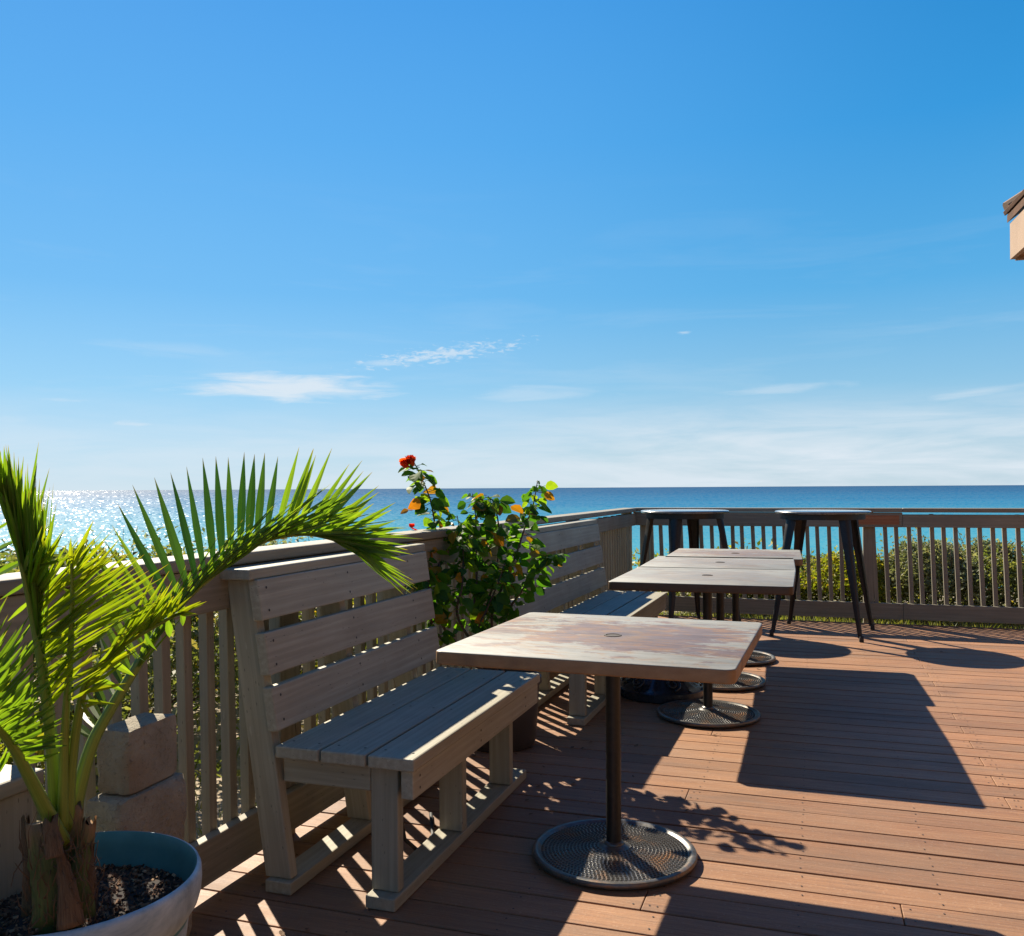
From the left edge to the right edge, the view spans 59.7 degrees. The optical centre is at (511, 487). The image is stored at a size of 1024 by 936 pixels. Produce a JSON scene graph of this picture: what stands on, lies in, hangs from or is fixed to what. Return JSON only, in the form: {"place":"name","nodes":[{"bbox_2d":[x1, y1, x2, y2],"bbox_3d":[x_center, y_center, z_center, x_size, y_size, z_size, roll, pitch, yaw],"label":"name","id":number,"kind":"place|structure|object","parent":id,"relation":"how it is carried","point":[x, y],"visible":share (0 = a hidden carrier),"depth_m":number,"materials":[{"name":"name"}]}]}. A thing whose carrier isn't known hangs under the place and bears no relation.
{"place":"outdoors","nodes":[
{"label":"outdoors","id":0,"kind":"place"},
{"bbox_2d":[86,772,186,839],"bbox_3d":[-0.992,0.886,2.371,0.112,0.195,0.260,0,0,19],"label":"concrete block","id":1,"kind":"object","parent":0,"point":[160,806],"depth_m":2.33,"materials":[{"name":"grey concrete"}]},
{"bbox_2d":[97,712,176,794],"bbox_3d":[-0.996,0.703,2.377,0.101,0.168,0.200,0,0,16],"label":"concrete block","id":2,"kind":"object","parent":1,"relation":"on","point":[136,753],"depth_m":2.31,"materials":[{"name":"grey concrete"}]},
{"bbox_2d":[0,586,1022,839],"bbox_3d":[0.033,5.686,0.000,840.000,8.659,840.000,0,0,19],"label":"ground","id":3,"kind":"structure","parent":0,"point":[218,758],"depth_m":4.87,"materials":[{"name":"beige sand"}]},
{"bbox_2d":[0,660,123,776],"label":"dune shrub","id":4,"kind":"object","parent":3,"relation":"on","point":[10,758],"visible":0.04,"depth_m":3.23,"materials":[{"name":"green plant"}]},
{"bbox_2d":[0,525,217,713],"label":"dune shrub","id":5,"kind":"object","parent":3,"relation":"on","point":[10,557],"visible":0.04,"depth_m":5.65,"materials":[{"name":"green plant"}]},
{"bbox_2d":[0,531,317,792],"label":"dune shrub","id":6,"kind":"object","parent":3,"relation":"on","point":[126,706],"visible":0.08,"depth_m":4.06,"materials":[{"name":"green plant"}]},
{"bbox_2d":[149,538,377,719],"bbox_3d":[-1.539,0.861,5.916,2.096,1.088,2.288,0,0,19],"label":"dune shrub","id":7,"kind":"object","parent":3,"relation":"on","point":[301,670],"visible":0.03,"depth_m":5.39,"materials":[{"name":"green plant"}]},
{"bbox_2d":[195,536,365,667],"bbox_3d":[-2.047,0.890,7.619,2.263,1.099,2.681,0,0,-1],"label":"dune shrub","id":8,"kind":"object","parent":3,"relation":"on","point":[274,542],"visible":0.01,"depth_m":7.62,"materials":[{"name":"green plant"}]},
{"bbox_2d":[0,508,636,888],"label":"wooden fence","id":9,"kind":"object","parent":3,"relation":"on","point":[233,841],"visible":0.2,"depth_m":2.87,"materials":[{"name":"paint"}]},
{"bbox_2d":[33,537,1012,695],"bbox_3d":[2.537,1.673,6.009,27.150,2.076,21.139,0,0,19],"label":"dune scrub","id":10,"kind":"object","parent":3,"relation":"on","point":[638,561],"depth_m":12.79,"materials":[{"name":"green plant"}]},
{"bbox_2d":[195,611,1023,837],"bbox_3d":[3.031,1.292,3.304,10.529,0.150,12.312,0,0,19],"label":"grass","id":11,"kind":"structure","parent":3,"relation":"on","point":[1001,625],"depth_m":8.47,"materials":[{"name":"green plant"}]},
{"bbox_2d":[654,546,782,617],"bbox_3d":[2.248,1.006,9.800,1.703,0.757,1.654,0,0,-29],"label":"dune shrub","id":12,"kind":"object","parent":3,"relation":"on","point":[679,594],"visible":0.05,"depth_m":9.59,"materials":[{"name":"green plant"}]},
{"bbox_2d":[689,548,817,599],"bbox_3d":[2.755,1.025,10.132,1.457,0.740,1.518,0,0,19],"label":"dune shrub","id":13,"kind":"object","parent":3,"relation":"on","point":[762,594],"visible":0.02,"depth_m":9.78,"materials":[{"name":"green plant"}]},
{"bbox_2d":[728,547,881,617],"bbox_3d":[3.264,1.019,9.787,1.958,0.746,1.394,0,0,19],"label":"dune shrub","id":14,"kind":"object","parent":3,"relation":"on","point":[812,561],"visible":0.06,"depth_m":9.51,"materials":[{"name":"green plant"}]},
{"bbox_2d":[633,507,1023,623],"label":"wooden fence","id":15,"kind":"object","parent":3,"relation":"on","point":[752,518],"visible":0.69,"depth_m":8.19,"materials":[{"name":"paint"}]},
{"bbox_2d":[774,545,930,622],"bbox_3d":[3.595,0.979,9.371,1.587,0.785,1.473,0,0,5],"label":"dune shrub","id":16,"kind":"object","parent":3,"relation":"on","point":[835,561],"visible":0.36,"depth_m":9.11,"materials":[{"name":"green plant"}]},
{"bbox_2d":[857,527,998,625],"bbox_3d":[4.163,0.876,9.036,1.487,0.992,1.400,0,0,19],"label":"dune shrub","id":17,"kind":"object","parent":3,"relation":"on","point":[903,555],"visible":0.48,"depth_m":8.78,"materials":[{"name":"green plant"}]},
{"bbox_2d":[905,532,1023,623],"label":"dune shrub","id":18,"kind":"object","parent":3,"relation":"on","point":[988,547],"visible":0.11,"depth_m":9.03,"materials":[{"name":"green plant"}]},
{"bbox_2d":[936,541,1023,625],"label":"dune shrub","id":19,"kind":"object","parent":3,"relation":"on","point":[1012,567],"visible":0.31,"depth_m":8.64,"materials":[{"name":"green plant"}]},
{"bbox_2d":[1003,189,1023,260],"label":"restaurant building","id":20,"kind":"structure","parent":3,"relation":"on","point":[1013,206],"depth_m":5.87,"materials":[{"name":"beige paint"}]},
{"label":"deck frame","id":21,"kind":"structure","parent":3,"relation":"on","visible":0},
{"bbox_2d":[189,615,1023,935],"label":"deck","id":22,"kind":"structure","parent":21,"relation":"on","point":[851,785],"depth_m":3.41,"materials":[{"name":"brown wood"}]},
{"bbox_2d":[0,764,43,901],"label":"timber post","id":23,"kind":"object","parent":22,"relation":"on","point":[16,802],"visible":0.59,"depth_m":1.92,"materials":[{"name":"paint"}]},
{"bbox_2d":[0,831,201,935],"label":"plant pot","id":24,"kind":"object","parent":22,"relation":"on","point":[150,883],"visible":0.63,"depth_m":1.92,"materials":[{"name":"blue ceramic"}]},
{"bbox_2d":[0,443,418,935],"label":"palm","id":25,"kind":"object","parent":24,"relation":"on","point":[57,843],"visible":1,"depth_m":1.65,"materials":[{"name":"green plant"}]},
{"bbox_2d":[186,912,191,935],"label":"concrete block","id":26,"kind":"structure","parent":22,"relation":"on","point":[189,927],"depth_m":2.48,"materials":[{"name":"grey concrete"}]},
{"bbox_2d":[220,543,539,911],"bbox_3d":[-0.396,0.753,3.329,0.660,1.004,1.325,0,0,19],"label":"wooden bench","id":27,"kind":"object","parent":22,"relation":"on","point":[383,760],"visible":0.98,"depth_m":3.00,"materials":[{"name":"paint"}]},
{"bbox_2d":[403,812,433,850],"bbox_3d":[-0.330,1.088,3.212,0.102,0.334,0.414,0,0,9],"label":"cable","id":28,"kind":"object","parent":27,"relation":"hanging from","point":[410,843],"visible":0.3,"depth_m":3.02,"materials":[{"name":"black rubber"}]},
{"bbox_2d":[471,668,541,751],"bbox_3d":[-0.062,1.085,4.380,0.416,0.332,0.416,0,0,19],"label":"planter","id":29,"kind":"object","parent":22,"relation":"on","point":[524,729],"visible":0.21,"depth_m":4.25,"materials":[{"name":"brown"}]},
{"bbox_2d":[398,455,569,670],"bbox_3d":[-0.158,0.397,4.429,0.830,1.129,0.484,0,0,-20],"label":"hibiscus","id":30,"kind":"object","parent":29,"relation":"on","point":[474,606],"visible":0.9,"depth_m":4.42,"materials":[{"name":"green plant"}]},
{"bbox_2d":[480,519,666,725],"bbox_3d":[0.495,0.748,5.811,0.660,1.004,2.240,0,0,19],"label":"wooden bench","id":31,"kind":"object","parent":22,"relation":"on","point":[569,537],"visible":0.52,"depth_m":5.84,"materials":[{"name":"paint"}]},
{"bbox_2d":[219,628,941,935],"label":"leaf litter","id":32,"kind":"object","parent":22,"relation":"on","point":[282,933],"visible":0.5,"depth_m":3.58,"materials":[{"name":"brown plant"}]},
{"bbox_2d":[436,612,761,889],"bbox_3d":[0.345,0.874,3.035,0.914,0.750,0.914,0,0,20],"label":"cafe table","id":33,"kind":"object","parent":22,"relation":"on","point":[612,850],"visible":1,"depth_m":2.94,"materials":[{"name":"brown"}]},
{"bbox_2d":[621,677,702,703],"bbox_3d":[0.902,1.048,5.396,0.512,0.397,0.512,0,0,19],"label":"plant pot","id":34,"kind":"object","parent":22,"relation":"on","point":[654,691],"visible":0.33,"depth_m":5.21,"materials":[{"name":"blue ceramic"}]},
{"bbox_2d":[639,509,740,621],"bbox_3d":[1.558,0.722,8.044,0.782,1.044,0.782,0,0,-19],"label":"bar table","id":35,"kind":"object","parent":22,"relation":"on","point":[675,517],"visible":0.74,"depth_m":7.86,"materials":[{"name":"black metal"}]},
{"bbox_2d":[608,567,795,727],"bbox_3d":[1.070,0.860,4.880,0.914,0.769,0.914,0,0,18],"label":"cafe table","id":36,"kind":"object","parent":22,"relation":"on","point":[707,711],"visible":1,"depth_m":4.75,"materials":[{"name":"brown"}]},
{"bbox_2d":[640,556,795,690],"bbox_3d":[1.335,0.858,5.714,0.914,0.769,0.914,0,0,17],"label":"cafe table","id":37,"kind":"object","parent":22,"relation":"on","point":[747,681],"visible":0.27,"depth_m":5.64,"materials":[{"name":"brown"}]},
{"bbox_2d":[665,548,802,665],"bbox_3d":[1.624,0.856,6.482,0.914,0.769,0.914,0,0,17],"label":"cafe table","id":38,"kind":"object","parent":22,"relation":"on","point":[756,658],"visible":0.34,"depth_m":6.45,"materials":[{"name":"brown"}]},
{"bbox_2d":[769,509,874,641],"bbox_3d":[2.660,0.716,7.642,0.782,1.044,0.782,0,0,29],"label":"bar table","id":39,"kind":"object","parent":22,"relation":"on","point":[849,528],"visible":0.99,"depth_m":7.50,"materials":[{"name":"black metal"}]},
{"bbox_2d":[0,485,1023,586],"bbox_3d":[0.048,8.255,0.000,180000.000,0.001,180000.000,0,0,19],"label":"sea","id":40,"kind":"structure","parent":0,"point":[77,513],"depth_m":427.60,"materials":[{"name":"blue liquid"}]},
{"bbox_2d":[0,0,1023,490],"label":"sky","id":41,"kind":"structure","parent":0,"point":[487,243],"materials":[{"name":"blue"}]}
]}

